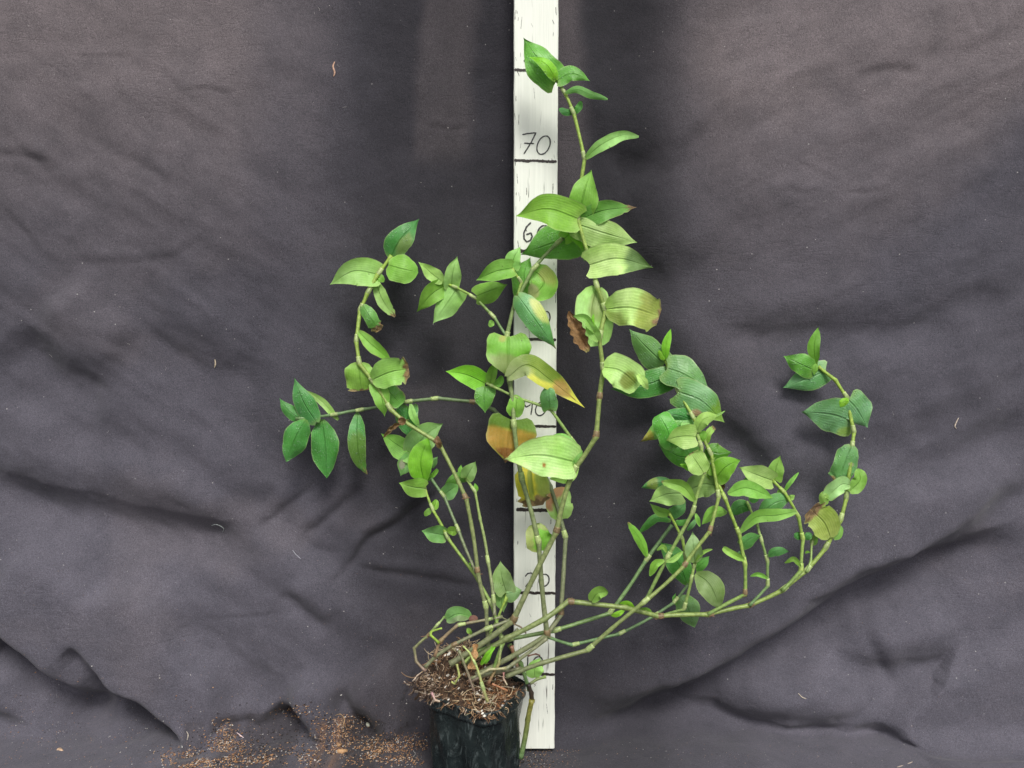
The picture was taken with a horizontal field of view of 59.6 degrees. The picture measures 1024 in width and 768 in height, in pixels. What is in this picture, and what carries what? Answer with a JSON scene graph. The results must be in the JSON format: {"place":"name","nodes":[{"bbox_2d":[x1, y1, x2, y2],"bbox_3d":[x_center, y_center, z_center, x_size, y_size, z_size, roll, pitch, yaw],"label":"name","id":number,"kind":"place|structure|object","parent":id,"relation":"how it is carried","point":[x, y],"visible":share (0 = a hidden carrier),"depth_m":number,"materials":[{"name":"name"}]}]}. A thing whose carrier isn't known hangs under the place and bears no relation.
{"place":"outdoors","nodes":[
{"label":"outdoors","id":0,"kind":"place"},
{"bbox_2d":[0,0,1023,767],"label":"backdrop","id":1,"kind":"structure","parent":0,"point":[192,192],"depth_m":1.06,"materials":[{"name":"black fabric"}]},
{"bbox_2d":[427,676,525,767],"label":"flower pot","id":2,"kind":"object","parent":1,"relation":"on","point":[462,741],"visible":0.76,"depth_m":0.98,"materials":[{"name":"black plastic"}]},
{"bbox_2d":[401,637,535,723],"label":"potting soil","id":3,"kind":"structure","parent":2,"relation":"in","point":[439,676],"depth_m":0.99,"materials":[{"name":"brown soil"}]},
{"bbox_2d":[467,644,477,668],"bbox_3d":[-0.042,0.293,0.963,0.012,0.030,0.007,0,6,0],"label":"dead leaf","id":4,"kind":"object","parent":3,"relation":"in","point":[474,654],"visible":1,"depth_m":0.96,"materials":[{"name":"beige plant"}]},
{"bbox_2d":[279,38,872,759],"bbox_3d":[0.073,0.033,0.980,0.682,0.801,0.132,0,6,0],"label":"trailing plant","id":5,"kind":"object","parent":3,"relation":"in","point":[579,222],"visible":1,"depth_m":0.99,"materials":[{"name":"green plant"}]},
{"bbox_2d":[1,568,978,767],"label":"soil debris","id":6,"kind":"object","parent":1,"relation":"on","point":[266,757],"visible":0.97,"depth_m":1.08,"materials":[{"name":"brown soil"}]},
{"bbox_2d":[3,0,1008,752],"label":"lint","id":7,"kind":"object","parent":1,"relation":"on","point":[273,440],"visible":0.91,"depth_m":1.07,"materials":[{"name":"white fabric"}]},
{"bbox_2d":[514,0,558,748],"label":"measuring board","id":8,"kind":"object","parent":1,"relation":"on","point":[535,135],"visible":0.52,"depth_m":1.02,"materials":[{"name":"white paint"}]},
{"label":"ground","id":9,"kind":"structure","parent":0,"visible":0},
{"bbox_2d":[337,749,347,753],"bbox_3d":[-0.204,0.443,1.077,0.013,0.009,0.010,0,6,0],"label":"bark chip","id":10,"kind":"object","parent":9,"relation":"on","point":[342,750],"visible":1,"depth_m":1.07,"materials":[{"name":"brown plant"}]}
]}

